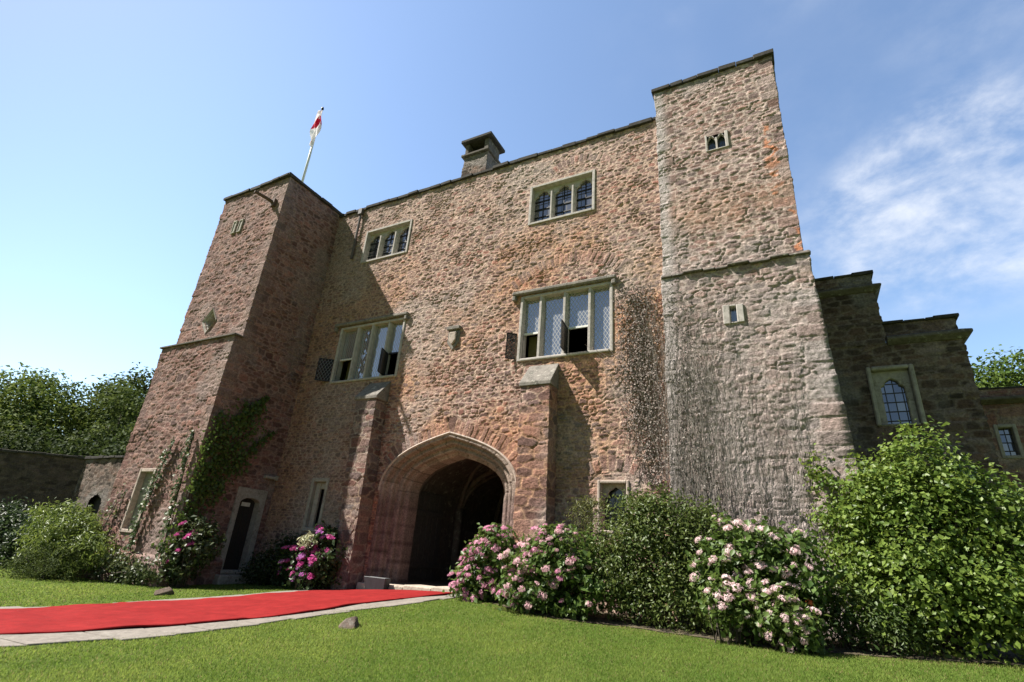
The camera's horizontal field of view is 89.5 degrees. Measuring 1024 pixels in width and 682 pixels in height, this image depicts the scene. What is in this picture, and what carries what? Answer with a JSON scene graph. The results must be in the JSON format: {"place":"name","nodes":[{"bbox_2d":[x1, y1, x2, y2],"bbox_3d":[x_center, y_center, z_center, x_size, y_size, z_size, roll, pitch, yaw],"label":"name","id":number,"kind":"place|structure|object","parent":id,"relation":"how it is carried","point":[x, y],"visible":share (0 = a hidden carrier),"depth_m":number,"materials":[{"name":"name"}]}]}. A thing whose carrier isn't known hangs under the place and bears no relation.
{"place":"outdoors","nodes":[
{"label":"outdoors","id":0,"kind":"place"},
{"bbox_2d":[0,588,462,647],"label":"path","id":1,"kind":"structure","parent":0,"point":[126,633],"depth_m":7.70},
{"bbox_2d":[0,589,453,634],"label":"carpet","id":2,"kind":"object","parent":1,"relation":"on","point":[71,618],"visible":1,"depth_m":9.20,"materials":[{"name":"red carpet"}]},
{"bbox_2d":[364,576,390,589],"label":"stone block","id":3,"kind":"structure","parent":1,"relation":"on","point":[373,582],"depth_m":13.43,"materials":[{"name":"grey stone"}]},
{"bbox_2d":[0,566,1023,681],"bbox_3d":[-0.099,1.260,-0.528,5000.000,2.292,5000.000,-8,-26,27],"label":"lawn","id":4,"kind":"structure","parent":0,"point":[452,635],"depth_m":6.86,"materials":[{"name":"green plant"}]},
{"bbox_2d":[0,495,41,568],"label":"laurel shrub","id":5,"kind":"object","parent":4,"relation":"on","point":[7,537],"visible":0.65,"depth_m":18.47,"materials":[{"name":"green plant"}]},
{"bbox_2d":[0,448,85,559],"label":"garden wall","id":6,"kind":"structure","parent":4,"relation":"on","point":[38,477],"depth_m":22.97,"materials":[{"name":"stone"}]},
{"bbox_2d":[0,539,87,580],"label":"mound shrub","id":7,"kind":"object","parent":4,"relation":"on","point":[40,572],"visible":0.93,"depth_m":14.43,"materials":[{"name":"green plant"}]},
{"bbox_2d":[0,362,93,452],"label":"broadleaf tree","id":8,"kind":"object","parent":4,"relation":"on","point":[34,404],"visible":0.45,"depth_m":29.43,"materials":[{"name":"green plant"}]},
{"bbox_2d":[0,496,122,577],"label":"feathery shrub","id":9,"kind":"object","parent":4,"relation":"on","point":[64,526],"visible":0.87,"depth_m":15.26,"materials":[{"name":"green plant"}]},
{"bbox_2d":[0,415,129,456],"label":"hedge","id":10,"kind":"object","parent":4,"relation":"on","point":[43,445],"visible":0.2,"depth_m":25.25,"materials":[{"name":"green plant"}]},
{"bbox_2d":[68,455,123,520],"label":"garden wall","id":11,"kind":"structure","parent":4,"relation":"on","point":[96,481],"depth_m":22.44,"materials":[{"name":"stone"}]},
{"bbox_2d":[89,494,100,515],"bbox_3d":[-17.673,8.100,21.615,1.300,3.600,0.050,-8,-26,27],"label":"door","id":12,"kind":"structure","parent":11,"relation":"in","point":[96,503],"depth_m":22.19,"materials":[{"name":"brown wood"}]},
{"bbox_2d":[50,372,147,451],"bbox_3d":[-25.050,7.225,30.872,6.443,11.505,7.853,21,-28,-35],"label":"broadleaf tree","id":13,"kind":"object","parent":4,"relation":"on","point":[102,388],"visible":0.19,"depth_m":30.75,"materials":[{"name":"green plant"}]},
{"bbox_2d":[61,362,154,455],"bbox_3d":[-21.164,6.386,27.586,8.201,10.866,4.530,-8,-26,27],"label":"open tree","id":14,"kind":"object","parent":4,"relation":"on","point":[131,408],"visible":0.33,"depth_m":28.47,"materials":[{"name":"green plant"}]},
{"bbox_2d":[85,547,157,586],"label":"ground ivy","id":15,"kind":"object","parent":4,"relation":"on","point":[134,577],"visible":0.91,"depth_m":14.26,"materials":[{"name":"green plant"}]},
{"bbox_2d":[154,587,173,595],"bbox_3d":[-8.083,5.884,12.006,0.399,0.328,0.418,15,-25,-24],"label":"rock","id":16,"kind":"object","parent":4,"relation":"on","point":[167,591],"visible":0.62,"depth_m":11.91,"materials":[{"name":"beige stone"}]},
{"bbox_2d":[136,515,226,587],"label":"hydrangea","id":17,"kind":"object","parent":4,"relation":"on","point":[196,543],"visible":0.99,"depth_m":13.82,"materials":[{"name":"green plant"}]},
{"bbox_2d":[235,530,303,587],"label":"dark shrub","id":18,"kind":"object","parent":4,"relation":"on","point":[267,564],"visible":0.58,"depth_m":15.09,"materials":[{"name":"green plant"}]},
{"bbox_2d":[295,530,317,589],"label":"variegated plant","id":19,"kind":"object","parent":4,"relation":"on","point":[304,540],"visible":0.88,"depth_m":14.08,"materials":[{"name":"beige plant"}]},
{"bbox_2d":[274,520,347,589],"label":"hydrangea","id":20,"kind":"object","parent":4,"relation":"on","point":[319,570],"visible":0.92,"depth_m":13.99,"materials":[{"name":"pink plant"}]},
{"bbox_2d":[338,616,359,628],"bbox_3d":[-2.613,4.594,8.302,0.369,0.308,0.457,6,-23,-3],"label":"rock","id":21,"kind":"object","parent":4,"relation":"on","point":[351,622],"visible":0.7,"depth_m":8.25,"materials":[{"name":"beige stone"}]},
{"bbox_2d":[74,48,899,644],"bbox_3d":[-0.866,0.287,18.441,20.771,17.160,11.697,-8,-26,27],"label":"castle gatehouse","id":22,"kind":"object","parent":4,"relation":"on","point":[426,370],"visible":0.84,"depth_m":15.22,"materials":[{"name":"stone"}]},
{"bbox_2d":[95,483,127,539],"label":"ivy","id":23,"kind":"object","parent":22,"relation":"attached to","point":[111,506],"visible":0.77,"depth_m":15.87,"materials":[{"name":"green plant"}]},
{"bbox_2d":[121,437,174,552],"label":"ivy","id":24,"kind":"object","parent":22,"relation":"attached to","point":[149,491],"visible":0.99,"depth_m":15.27,"materials":[{"name":"green plant"}]},
{"bbox_2d":[155,430,194,557],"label":"ivy","id":25,"kind":"object","parent":22,"relation":"attached to","point":[171,511],"visible":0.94,"depth_m":14.67,"materials":[{"name":"green plant"}]},
{"bbox_2d":[151,395,276,572],"bbox_3d":[-8.595,4.037,15.499,0.442,5.482,2.884,-8,-26,27],"label":"ivy","id":26,"kind":"object","parent":22,"relation":"attached to","point":[200,489],"visible":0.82,"depth_m":15.53,"materials":[{"name":"green plant"}]},
{"bbox_2d":[212,486,267,584],"bbox_3d":[-8.365,6.069,15.952,0.700,2.920,1.260,-8,-26,27],"label":"doorway","id":27,"kind":"structure","parent":22,"relation":"in","point":[249,503],"depth_m":16.10,"materials":[{"name":"grey stone"}]},
{"bbox_2d":[301,107,323,181],"bbox_3d":[-8.812,-7.882,22.371,0.169,6.070,0.119,-8,-26,27],"label":"flagpole","id":28,"kind":"object","parent":22,"relation":"on","point":[307,162],"visible":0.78,"depth_m":22.25,"materials":[{"name":"white metal"}]},
{"bbox_2d":[309,110,321,145],"bbox_3d":[-8.717,-9.437,22.951,0.519,2.110,0.251,-8,-26,27],"label":"flag","id":29,"kind":"object","parent":28,"relation":"hanging from","point":[315,129],"visible":1,"depth_m":22.90,"materials":[{"name":"fabric"}]},
{"bbox_2d":[301,478,329,531],"bbox_3d":[-6.030,5.125,16.168,0.760,1.600,0.345,-8,-26,27],"label":"window","id":30,"kind":"structure","parent":22,"relation":"in","point":[314,510],"depth_m":16.16,"materials":[{"name":"grey stone"}]},
{"bbox_2d":[314,312,408,383],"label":"window","id":31,"kind":"structure","parent":22,"relation":"in","point":[369,347],"depth_m":17.77,"materials":[{"name":"stone"}]},
{"bbox_2d":[360,219,412,263],"bbox_3d":[-4.642,-3.666,19.443,2.240,1.460,0.340,-8,-26,27],"label":"window","id":32,"kind":"structure","parent":22,"relation":"in","point":[390,240],"depth_m":19.54,"materials":[{"name":"stone"}]},
{"bbox_2d":[505,274,616,361],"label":"window","id":33,"kind":"structure","parent":22,"relation":"in","point":[551,316],"depth_m":14.49,"materials":[{"name":"stone"}]},
{"bbox_2d":[528,169,595,225],"bbox_3d":[1.598,-4.409,16.213,2.210,1.520,0.340,-8,-26,27],"label":"window","id":34,"kind":"structure","parent":22,"relation":"in","point":[574,194],"depth_m":16.28,"materials":[{"name":"stone"}]},
{"bbox_2d":[597,480,629,533],"bbox_3d":[2.401,3.858,11.975,0.760,1.180,0.425,-8,-26,27],"label":"window","id":35,"kind":"structure","parent":22,"relation":"in","point":[608,487],"depth_m":12.12,"materials":[{"name":"grey stone"}]},
{"bbox_2d":[586,279,669,486],"bbox_3d":[3.385,0.717,12.503,3.509,5.456,0.142,-8,-26,27],"label":"dead creeper","id":36,"kind":"object","parent":22,"relation":"attached to","point":[636,412],"visible":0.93,"depth_m":12.58,"materials":[{"name":"brown plant"}]},
{"bbox_2d":[705,130,728,151],"bbox_3d":[5.624,-5.400,14.149,0.590,0.575,0.270,-8,-26,27],"label":"window","id":37,"kind":"structure","parent":22,"relation":"in","point":[722,141],"depth_m":14.15,"materials":[{"name":"stone"}]},
{"bbox_2d":[722,304,744,324],"bbox_3d":[5.188,-0.577,12.062,0.450,0.490,0.330,-8,-26,27],"label":"window","id":38,"kind":"structure","parent":22,"relation":"in","point":[735,311],"depth_m":11.97,"materials":[{"name":"stone"}]},
{"bbox_2d":[639,281,830,587],"bbox_3d":[4.497,1.731,11.100,3.531,7.220,0.116,-8,-26,27],"label":"dead creeper","id":39,"kind":"object","parent":22,"relation":"attached to","point":[676,461],"visible":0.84,"depth_m":11.15,"materials":[{"name":"plant"}]},
{"bbox_2d":[689,568,758,644],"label":"hydrangea","id":40,"kind":"object","parent":4,"relation":"on","point":[723,593],"visible":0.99,"depth_m":8.21,"materials":[{"name":"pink plant"}]},
{"bbox_2d":[741,575,836,654],"bbox_3d":[4.190,4.201,7.844,1.267,1.143,0.942,-1,-23,12],"label":"hydrangea","id":41,"kind":"object","parent":4,"relation":"on","point":[796,632],"visible":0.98,"depth_m":7.71,"materials":[{"name":"green plant"}]},
{"bbox_2d":[815,270,1022,635],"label":"side wing","id":42,"kind":"structure","parent":4,"relation":"on","point":[890,374],"depth_m":12.75,"materials":[{"name":"stone"}]},
{"bbox_2d":[865,364,926,425],"bbox_3d":[9.437,1.367,12.751,0.980,1.520,0.350,-8,-26,27],"label":"window","id":43,"kind":"structure","parent":42,"relation":"in","point":[894,389],"depth_m":12.74,"materials":[{"name":"grey stone"}]},
{"bbox_2d":[978,386,1023,522],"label":"stone range","id":44,"kind":"structure","parent":4,"relation":"on","point":[1003,408],"depth_m":14.56,"materials":[{"name":"stone"}]},
{"bbox_2d":[993,424,1023,458],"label":"window","id":45,"kind":"structure","parent":44,"relation":"in","point":[1007,436],"depth_m":14.46,"materials":[{"name":"grey stone"}]},
{"bbox_2d":[0,0,1023,443],"label":"sky","id":46,"kind":"structure","parent":0,"point":[127,127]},
{"bbox_2d":[562,490,611,593],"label":"shrub","id":47,"kind":"object","parent":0,"point":[585,508],"visible":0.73,"depth_m":11.51,"materials":[{"name":"green plant"}]},
{"bbox_2d":[479,595,1023,664],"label":"soil","id":48,"kind":"structure","parent":0,"point":[602,619],"depth_m":8.48,"materials":[{"name":"brown soil"}]},
{"bbox_2d":[442,522,524,603],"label":"hydrangea","id":49,"kind":"object","parent":48,"relation":"on","point":[477,570],"visible":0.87,"depth_m":11.58,"materials":[{"name":"pink plant"}]},
{"bbox_2d":[485,520,618,622],"bbox_3d":[0.892,4.702,10.594,2.697,1.982,1.711,-8,-26,27],"label":"hydrangea","id":50,"kind":"object","parent":48,"relation":"on","point":[565,569],"visible":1,"depth_m":10.26,"materials":[{"name":"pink plant"}]},
{"bbox_2d":[579,481,743,635],"bbox_3d":[2.790,4.155,10.079,3.311,2.836,1.962,-8,-26,27],"label":"tall shrub","id":51,"kind":"object","parent":48,"relation":"on","point":[656,548],"visible":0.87,"depth_m":9.88,"materials":[{"name":"green plant"}]},
{"bbox_2d":[684,512,845,645],"bbox_3d":[4.154,4.036,8.750,2.566,2.240,1.690,-8,-26,27],"label":"hydrangea","id":52,"kind":"object","parent":48,"relation":"on","point":[768,554],"visible":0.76,"depth_m":8.54,"materials":[{"name":"green plant"}]},
{"bbox_2d":[813,567,950,659],"bbox_3d":[5.441,4.320,8.097,2.136,1.398,1.343,-14,-29,37],"label":"shrub","id":53,"kind":"object","parent":48,"relation":"on","point":[853,635],"visible":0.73,"depth_m":7.87,"materials":[{"name":"green plant"}]},
{"bbox_2d":[797,415,1023,663],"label":"bright shrub","id":54,"kind":"object","parent":48,"relation":"on","point":[988,565],"visible":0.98,"depth_m":8.28,"materials":[{"name":"green plant"}]},
{"bbox_2d":[805,598,814,630],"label":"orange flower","id":55,"kind":"object","parent":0,"point":[809,602],"visible":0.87,"depth_m":8.03,"materials":[{"name":"green plant"}]},
{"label":"hillside","id":56,"kind":"structure","parent":0,"visible":0},
{"bbox_2d":[968,344,1023,387],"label":"hillside bush","id":57,"kind":"object","parent":56,"relation":"on","point":[1008,376],"visible":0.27,"depth_m":22.22,"materials":[{"name":"green plant"}]}
]}

